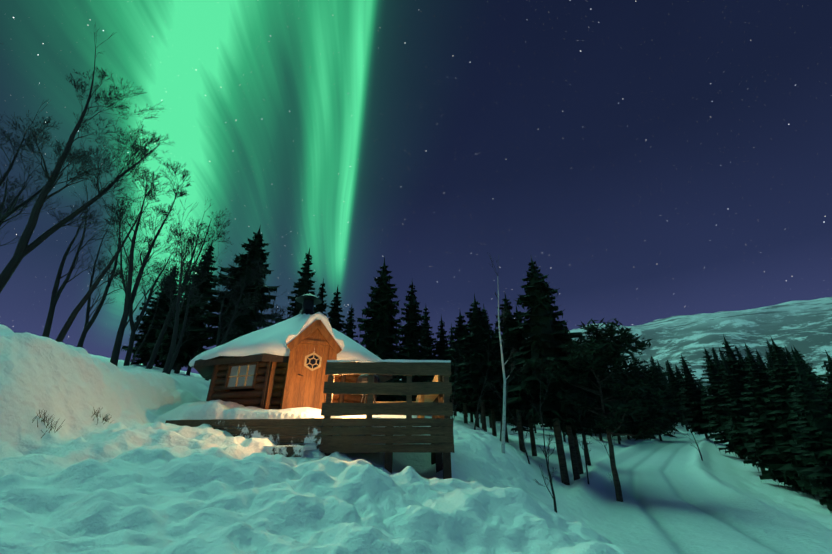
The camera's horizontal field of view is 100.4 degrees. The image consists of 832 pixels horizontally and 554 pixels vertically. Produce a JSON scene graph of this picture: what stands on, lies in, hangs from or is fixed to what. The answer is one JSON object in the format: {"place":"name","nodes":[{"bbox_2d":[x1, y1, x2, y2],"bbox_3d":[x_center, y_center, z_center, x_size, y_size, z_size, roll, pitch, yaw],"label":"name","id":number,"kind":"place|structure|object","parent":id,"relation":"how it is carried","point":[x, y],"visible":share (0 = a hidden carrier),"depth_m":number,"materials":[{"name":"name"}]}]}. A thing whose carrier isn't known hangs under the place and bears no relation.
{"place":"outdoors","nodes":[
{"label":"outdoors","id":0,"kind":"place"},
{"bbox_2d":[0,297,831,553],"bbox_3d":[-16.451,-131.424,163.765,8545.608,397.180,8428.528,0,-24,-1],"label":"snow ground","id":1,"kind":"structure","parent":0,"point":[136,474],"depth_m":4.50,"materials":[{"name":"white snow"}]},
{"bbox_2d":[0,146,55,245],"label":"birch tree","id":2,"kind":"object","parent":1,"relation":"on","point":[4,197],"visible":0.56,"depth_m":16.36,"materials":[{"name":"brown plant"}]},
{"bbox_2d":[0,100,94,223],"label":"birch tree","id":3,"kind":"object","parent":1,"relation":"on","point":[10,211],"visible":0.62,"depth_m":14.44,"materials":[{"name":"brown plant"}]},
{"bbox_2d":[32,407,111,437],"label":"shrubs","id":4,"kind":"object","parent":1,"relation":"on","point":[48,423],"visible":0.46,"depth_m":4.19,"materials":[{"name":"brown plant"}]},
{"bbox_2d":[42,171,120,337],"bbox_3d":[-14.180,-0.658,14.852,3.173,8.506,2.086,3,-24,-6],"label":"birch tree","id":5,"kind":"object","parent":1,"relation":"on","point":[56,294],"visible":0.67,"depth_m":14.42,"materials":[{"name":"brown plant"}]},
{"bbox_2d":[0,24,173,292],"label":"birch tree","id":6,"kind":"object","parent":1,"relation":"on","point":[23,249],"visible":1,"depth_m":12.50,"materials":[{"name":"brown plant"}]},
{"bbox_2d":[70,184,151,347],"bbox_3d":[-16.785,-0.203,18.597,3.729,9.729,3.072,-4,-24,9],"label":"birch tree","id":7,"kind":"object","parent":1,"relation":"on","point":[87,325],"visible":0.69,"depth_m":18.04,"materials":[{"name":"brown plant"}]},
{"bbox_2d":[55,166,171,341],"bbox_3d":[-10.281,-0.624,11.578,1.935,7.052,1.364,-11,-26,23],"label":"birch tree","id":8,"kind":"object","parent":1,"relation":"on","point":[68,323],"visible":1,"depth_m":11.17,"materials":[{"name":"brown plant"}]},
{"bbox_2d":[110,266,166,359],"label":"birch tree","id":9,"kind":"object","parent":1,"relation":"on","point":[139,302],"visible":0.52,"depth_m":18.21,"materials":[{"name":"brown plant"}]},
{"bbox_2d":[91,159,193,365],"bbox_3d":[-10.825,-0.995,13.416,2.685,9.133,4.163,5,-24,-10],"label":"birch tree","id":10,"kind":"object","parent":1,"relation":"on","point":[129,295],"visible":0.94,"depth_m":13.59,"materials":[{"name":"brown plant"}]},
{"bbox_2d":[104,205,190,365],"bbox_3d":[-12.709,0.574,15.852,3.348,8.025,3.023,2,-24,-5],"label":"birch tree","id":11,"kind":"object","parent":1,"relation":"on","point":[133,327],"visible":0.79,"depth_m":15.24,"materials":[{"name":"brown plant"}]},
{"bbox_2d":[120,260,177,365],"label":"spruce tree","id":12,"kind":"object","parent":1,"relation":"on","point":[143,355],"visible":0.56,"depth_m":23.74,"materials":[{"name":"green plant"}]},
{"bbox_2d":[130,264,171,364],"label":"birch tree","id":13,"kind":"object","parent":1,"relation":"on","point":[150,328],"visible":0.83,"depth_m":20.66,"materials":[{"name":"brown plant"}]},
{"bbox_2d":[155,291,186,368],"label":"spruce tree","id":14,"kind":"object","parent":1,"relation":"on","point":[161,366],"visible":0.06,"depth_m":27.05,"materials":[{"name":"green plant"}]},
{"bbox_2d":[160,328,200,369],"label":"spruce tree","id":15,"kind":"object","parent":1,"relation":"on","point":[175,366],"visible":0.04,"depth_m":26.14,"materials":[{"name":"green plant"}]},
{"bbox_2d":[146,241,217,373],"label":"spruce tree","id":16,"kind":"object","parent":1,"relation":"on","point":[184,354],"visible":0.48,"depth_m":20.86,"materials":[{"name":"green plant"}]},
{"bbox_2d":[162,195,202,373],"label":"birch tree","id":17,"kind":"object","parent":1,"relation":"on","point":[172,348],"visible":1,"depth_m":11.35,"materials":[{"name":"brown plant"}]},
{"bbox_2d":[163,238,210,374],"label":"birch tree","id":18,"kind":"object","parent":1,"relation":"on","point":[179,344],"visible":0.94,"depth_m":13.13,"materials":[{"name":"brown plant"}]},
{"bbox_2d":[146,200,231,368],"bbox_3d":[-12.093,-0.097,18.169,3.437,10.320,4.531,16,-29,-32],"label":"birch tree","id":19,"kind":"object","parent":1,"relation":"on","point":[185,280],"visible":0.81,"depth_m":18.12,"materials":[{"name":"brown plant"}]},
{"bbox_2d":[186,248,226,375],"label":"birch tree","id":20,"kind":"object","parent":1,"relation":"on","point":[194,351],"visible":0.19,"depth_m":20.74,"materials":[{"name":"brown plant"}]},
{"bbox_2d":[210,249,243,346],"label":"birch tree","id":21,"kind":"object","parent":1,"relation":"on","point":[219,329],"visible":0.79,"depth_m":18.52,"materials":[{"name":"brown plant"}]},
{"bbox_2d":[178,225,279,353],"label":"spruce tree","id":22,"kind":"object","parent":1,"relation":"on","point":[243,321],"visible":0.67,"depth_m":21.28,"materials":[{"name":"green plant"}]},
{"bbox_2d":[205,240,269,380],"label":"birch tree","id":23,"kind":"object","parent":1,"relation":"on","point":[227,331],"visible":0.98,"depth_m":16.83,"materials":[{"name":"brown plant"}]},
{"bbox_2d":[249,288,275,329],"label":"birch tree","id":24,"kind":"object","parent":1,"relation":"on","point":[262,316],"visible":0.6,"depth_m":13.66,"materials":[{"name":"brown plant"}]},
{"bbox_2d":[255,291,286,326],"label":"birch tree","id":25,"kind":"object","parent":1,"relation":"on","point":[276,315],"visible":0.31,"depth_m":19.00,"materials":[{"name":"brown plant"}]},
{"bbox_2d":[194,293,392,409],"bbox_3d":[-3.354,2.255,10.175,4.960,3.780,4.960,-9,-26,19],"label":"cabin","id":26,"kind":"object","parent":1,"relation":"on","point":[297,377],"visible":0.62,"depth_m":7.78,"materials":[{"name":"brown wood"}]},
{"bbox_2d":[189,312,381,367],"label":"roof snow","id":27,"kind":"structure","parent":26,"relation":"on","point":[275,339],"depth_m":8.06,"materials":[{"name":"white snow"}]},
{"bbox_2d":[279,248,316,321],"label":"spruce tree","id":28,"kind":"object","parent":1,"relation":"on","point":[303,284],"visible":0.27,"depth_m":20.21,"materials":[{"name":"green plant"}]},
{"bbox_2d":[165,359,453,478],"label":"wooden deck","id":29,"kind":"structure","parent":1,"relation":"on","point":[393,422],"depth_m":5.56,"materials":[{"name":"brown wood"}]},
{"bbox_2d":[313,278,328,315],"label":"spruce tree","id":30,"kind":"object","parent":1,"relation":"on","point":[321,307],"visible":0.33,"depth_m":26.37,"materials":[{"name":"green plant"}]},
{"bbox_2d":[327,287,346,334],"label":"spruce tree","id":31,"kind":"object","parent":1,"relation":"on","point":[334,315],"visible":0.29,"depth_m":23.73,"materials":[{"name":"green plant"}]},
{"bbox_2d":[343,306,358,342],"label":"spruce tree","id":32,"kind":"object","parent":1,"relation":"on","point":[349,331],"visible":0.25,"depth_m":28.56,"materials":[{"name":"green plant"}]},
{"bbox_2d":[356,257,414,400],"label":"spruce tree","id":33,"kind":"object","parent":1,"relation":"on","point":[380,337],"visible":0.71,"depth_m":17.51,"materials":[{"name":"green plant"}]},
{"bbox_2d":[396,282,433,400],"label":"spruce tree","id":34,"kind":"object","parent":1,"relation":"on","point":[414,331],"visible":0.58,"depth_m":19.59,"materials":[{"name":"green plant"}]},
{"bbox_2d":[418,307,440,381],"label":"spruce tree","id":35,"kind":"object","parent":1,"relation":"on","point":[427,341],"visible":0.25,"depth_m":25.06,"materials":[{"name":"green plant"}]},
{"bbox_2d":[431,316,459,407],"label":"spruce tree","id":36,"kind":"object","parent":1,"relation":"on","point":[441,346],"visible":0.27,"depth_m":24.94,"materials":[{"name":"green plant"}]},
{"bbox_2d":[446,324,462,415],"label":"spruce tree","id":37,"kind":"object","parent":1,"relation":"on","point":[457,409],"visible":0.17,"depth_m":29.66,"materials":[{"name":"green plant"}]},
{"bbox_2d":[445,312,471,423],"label":"spruce tree","id":38,"kind":"object","parent":1,"relation":"on","point":[459,331],"visible":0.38,"depth_m":20.53,"materials":[{"name":"green plant"}]},
{"bbox_2d":[450,343,470,420],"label":"tree","id":39,"kind":"object","parent":1,"relation":"on","point":[454,386],"visible":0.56,"depth_m":10.30,"materials":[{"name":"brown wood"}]},
{"bbox_2d":[458,333,489,427],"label":"forest spruce tree","id":40,"kind":"object","parent":1,"relation":"on","point":[472,410],"visible":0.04,"depth_m":26.39,"materials":[{"name":"green plant"}]},
{"bbox_2d":[452,294,502,431],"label":"spruce tree","id":41,"kind":"object","parent":1,"relation":"on","point":[476,340],"visible":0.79,"depth_m":17.96,"materials":[{"name":"green plant"}]},
{"bbox_2d":[474,342,497,429],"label":"bare tree","id":42,"kind":"object","parent":1,"relation":"on","point":[476,418],"visible":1,"depth_m":13.05,"materials":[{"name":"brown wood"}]},
{"bbox_2d":[485,408,491,427],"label":"forest spruce tree","id":43,"kind":"object","parent":1,"relation":"on","point":[490,423],"visible":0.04,"depth_m":35.08,"materials":[{"name":"green plant"}]},
{"bbox_2d":[477,303,500,436],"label":"spruce tree","id":44,"kind":"object","parent":1,"relation":"on","point":[490,406],"visible":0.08,"depth_m":21.52,"materials":[{"name":"green plant"}]},
{"bbox_2d":[490,325,515,442],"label":"spruce tree","id":45,"kind":"object","parent":1,"relation":"on","point":[497,413],"visible":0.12,"depth_m":24.84,"materials":[{"name":"green plant"}]},
{"bbox_2d":[475,294,531,452],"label":"spruce tree","id":46,"kind":"object","parent":1,"relation":"on","point":[512,340],"visible":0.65,"depth_m":16.95,"materials":[{"name":"green plant"}]},
{"bbox_2d":[489,256,517,453],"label":"bare tree","id":47,"kind":"object","parent":1,"relation":"on","point":[504,413],"visible":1,"depth_m":10.34,"materials":[{"name":"grey plant"}]},
{"bbox_2d":[485,379,529,463],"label":"bare tree","id":48,"kind":"object","parent":1,"relation":"on","point":[515,423],"visible":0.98,"depth_m":12.04,"materials":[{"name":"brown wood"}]},
{"bbox_2d":[497,355,527,440],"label":"bare sapling","id":49,"kind":"object","parent":1,"relation":"on","point":[506,396],"visible":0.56,"depth_m":12.32,"materials":[{"name":"plant"}]},
{"bbox_2d":[498,417,537,432],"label":"forest spruce tree","id":50,"kind":"object","parent":1,"relation":"on","point":[524,422],"visible":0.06,"depth_m":26.98,"materials":[{"name":"green plant"}]},
{"bbox_2d":[513,306,537,455],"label":"spruce tree","id":51,"kind":"object","parent":1,"relation":"on","point":[532,441],"visible":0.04,"depth_m":19.20,"materials":[{"name":"green plant"}]},
{"bbox_2d":[529,370,556,512],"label":"bare sapling","id":52,"kind":"object","parent":1,"relation":"on","point":[550,478],"visible":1,"depth_m":7.56,"materials":[{"name":"brown wood"}]},
{"bbox_2d":[533,418,556,447],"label":"spruce tree","id":53,"kind":"object","parent":1,"relation":"on","point":[539,422],"depth_m":24.25,"materials":[{"name":"green plant"}]},
{"bbox_2d":[499,257,607,484],"bbox_3d":[5.669,3.524,15.205,4.897,10.562,3.867,-12,-27,25],"label":"spruce tree","id":54,"kind":"object","parent":1,"relation":"on","point":[543,330],"visible":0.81,"depth_m":15.16,"materials":[{"name":"green plant"}]},
{"bbox_2d":[545,418,595,473],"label":"spruce tree","id":55,"kind":"object","parent":1,"relation":"on","point":[578,430],"visible":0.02,"depth_m":18.02,"materials":[{"name":"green plant"}]},
{"bbox_2d":[544,300,606,480],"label":"spruce tree","id":56,"kind":"object","parent":1,"relation":"on","point":[570,435],"visible":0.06,"depth_m":15.82,"materials":[{"name":"green plant"}]},
{"bbox_2d":[564,400,598,465],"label":"bare sapling","id":57,"kind":"object","parent":1,"relation":"on","point":[587,451],"visible":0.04,"depth_m":21.66,"materials":[{"name":"green plant"}]},
{"bbox_2d":[574,398,591,483],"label":"bare sapling","id":58,"kind":"object","parent":1,"relation":"on","point":[584,448],"visible":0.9,"depth_m":13.42,"materials":[{"name":"brown wood"}]},
{"bbox_2d":[582,423,614,484],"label":"tree","id":59,"kind":"object","parent":1,"relation":"on","point":[606,450],"visible":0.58,"depth_m":12.63,"materials":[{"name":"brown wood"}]},
{"bbox_2d":[591,383,610,440],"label":"forest spruce tree","id":60,"kind":"object","parent":1,"relation":"on","point":[600,432],"depth_m":35.64,"materials":[{"name":"green plant"}]},
{"bbox_2d":[529,318,680,501],"bbox_3d":[6.847,4.979,13.002,4.563,6.569,4.709,15,-28,-30],"label":"pine tree","id":61,"kind":"object","parent":1,"relation":"on","point":[600,353],"visible":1,"depth_m":12.58,"materials":[{"name":"green plant"}]},
{"bbox_2d":[603,374,629,444],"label":"forest spruce tree","id":62,"kind":"object","parent":1,"relation":"on","point":[610,388],"visible":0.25,"depth_m":36.79,"materials":[{"name":"green plant"}]},
{"bbox_2d":[640,370,676,440],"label":"spruce tree","id":63,"kind":"object","parent":1,"relation":"on","point":[660,437],"visible":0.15,"depth_m":42.56,"materials":[{"name":"green plant"}]},
{"bbox_2d":[657,360,675,426],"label":"forest spruce tree","id":64,"kind":"object","parent":1,"relation":"on","point":[664,377],"visible":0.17,"depth_m":70.95,"materials":[{"name":"green plant"}]},
{"bbox_2d":[651,356,684,431],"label":"spruce tree","id":65,"kind":"object","parent":1,"relation":"on","point":[667,399],"visible":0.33,"depth_m":56.58,"materials":[{"name":"green plant"}]},
{"bbox_2d":[665,357,691,430],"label":"spruce tree","id":66,"kind":"object","parent":1,"relation":"on","point":[672,379],"visible":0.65,"depth_m":63.53,"materials":[{"name":"green plant"}]},
{"bbox_2d":[674,364,691,416],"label":"forest spruce tree","id":67,"kind":"object","parent":1,"relation":"on","point":[677,371],"visible":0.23,"depth_m":86.77,"materials":[{"name":"green plant"}]},
{"bbox_2d":[674,388,702,460],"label":"bare sapling","id":68,"kind":"object","parent":1,"relation":"on","point":[691,432],"visible":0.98,"depth_m":24.01,"materials":[{"name":"brown wood"}]},
{"bbox_2d":[677,354,721,438],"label":"spruce tree","id":69,"kind":"object","parent":1,"relation":"on","point":[693,403],"visible":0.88,"depth_m":41.87,"materials":[{"name":"green plant"}]},
{"bbox_2d":[698,377,715,419],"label":"forest spruce tree","id":70,"kind":"object","parent":1,"relation":"on","point":[705,396],"visible":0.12,"depth_m":107.30,"materials":[{"name":"green plant"}]},
{"bbox_2d":[711,346,723,371],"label":"forest spruce tree","id":71,"kind":"object","parent":1,"relation":"on","point":[714,355],"visible":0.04,"depth_m":50.63,"materials":[{"name":"green plant"}]},
{"bbox_2d":[716,363,726,383],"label":"forest spruce tree","id":72,"kind":"object","parent":1,"relation":"on","point":[717,367],"visible":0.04,"depth_m":35.43,"materials":[{"name":"green plant"}]},
{"bbox_2d":[718,346,725,378],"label":"forest spruce tree","id":73,"kind":"object","parent":1,"relation":"on","point":[721,357],"visible":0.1,"depth_m":45.94,"materials":[{"name":"green plant"}]},
{"bbox_2d":[698,347,747,458],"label":"spruce tree","id":74,"kind":"object","parent":1,"relation":"on","point":[715,381],"visible":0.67,"depth_m":32.61,"materials":[{"name":"green plant"}]},
{"bbox_2d":[734,346,748,376],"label":"forest spruce tree","id":75,"kind":"object","parent":1,"relation":"on","point":[738,356],"visible":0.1,"depth_m":70.52,"materials":[{"name":"green plant"}]},
{"bbox_2d":[718,335,767,467],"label":"spruce tree","id":76,"kind":"object","parent":1,"relation":"on","point":[730,356],"visible":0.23,"depth_m":26.38,"materials":[{"name":"green plant"}]},
{"bbox_2d":[718,353,769,474],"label":"forest spruce tree","id":77,"kind":"object","parent":1,"relation":"on","point":[732,384],"visible":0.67,"depth_m":25.11,"materials":[{"name":"green plant"}]},
{"bbox_2d":[743,342,757,368],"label":"forest spruce tree","id":78,"kind":"object","parent":1,"relation":"on","point":[748,350],"visible":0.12,"depth_m":58.16,"materials":[{"name":"green plant"}]},
{"bbox_2d":[755,349,772,383],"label":"forest spruce tree","id":79,"kind":"object","parent":1,"relation":"on","point":[759,360],"visible":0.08,"depth_m":53.99,"materials":[{"name":"green plant"}]},
{"bbox_2d":[735,350,801,490],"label":"spruce tree","id":80,"kind":"object","parent":1,"relation":"on","point":[758,383],"visible":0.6,"depth_m":21.75,"materials":[{"name":"green plant"}]},
{"bbox_2d":[766,341,776,367],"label":"forest spruce tree","id":81,"kind":"object","parent":1,"relation":"on","point":[769,350],"visible":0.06,"depth_m":57.05,"materials":[{"name":"green plant"}]},
{"bbox_2d":[764,349,779,384],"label":"forest spruce tree","id":82,"kind":"object","parent":1,"relation":"on","point":[769,361],"visible":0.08,"depth_m":37.32,"materials":[{"name":"green plant"}]},
{"bbox_2d":[759,336,831,498],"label":"spruce tree","id":83,"kind":"object","parent":1,"relation":"on","point":[781,374],"visible":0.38,"depth_m":20.17,"materials":[{"name":"green plant"}]},
{"bbox_2d":[785,346,827,395],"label":"forest spruce tree","id":84,"kind":"object","parent":1,"relation":"on","point":[788,353],"visible":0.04,"depth_m":31.78,"materials":[{"name":"green plant"}]},
{"bbox_2d":[786,347,831,502],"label":"forest spruce tree","id":85,"kind":"object","parent":1,"relation":"on","point":[818,436],"visible":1,"depth_m":15.06,"materials":[{"name":"green plant"}]},
{"bbox_2d":[787,357,831,509],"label":"spruce tree","id":86,"kind":"object","parent":1,"relation":"on","point":[806,484],"visible":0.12,"depth_m":17.09,"materials":[{"name":"green plant"}]},
{"bbox_2d":[790,345,831,397],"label":"forest spruce tree","id":87,"kind":"object","parent":1,"relation":"on","point":[800,358],"visible":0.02,"depth_m":28.15,"materials":[{"name":"green plant"}]},
{"bbox_2d":[816,350,831,513],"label":"spruce tree","id":88,"kind":"object","parent":1,"relation":"on","point":[828,365],"visible":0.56,"depth_m":16.06,"materials":[{"name":"green plant"}]},
{"bbox_2d":[0,0,831,373],"label":"sky","id":89,"kind":"structure","parent":0,"point":[653,159],"materials":[{"name":"blue"}]}
]}

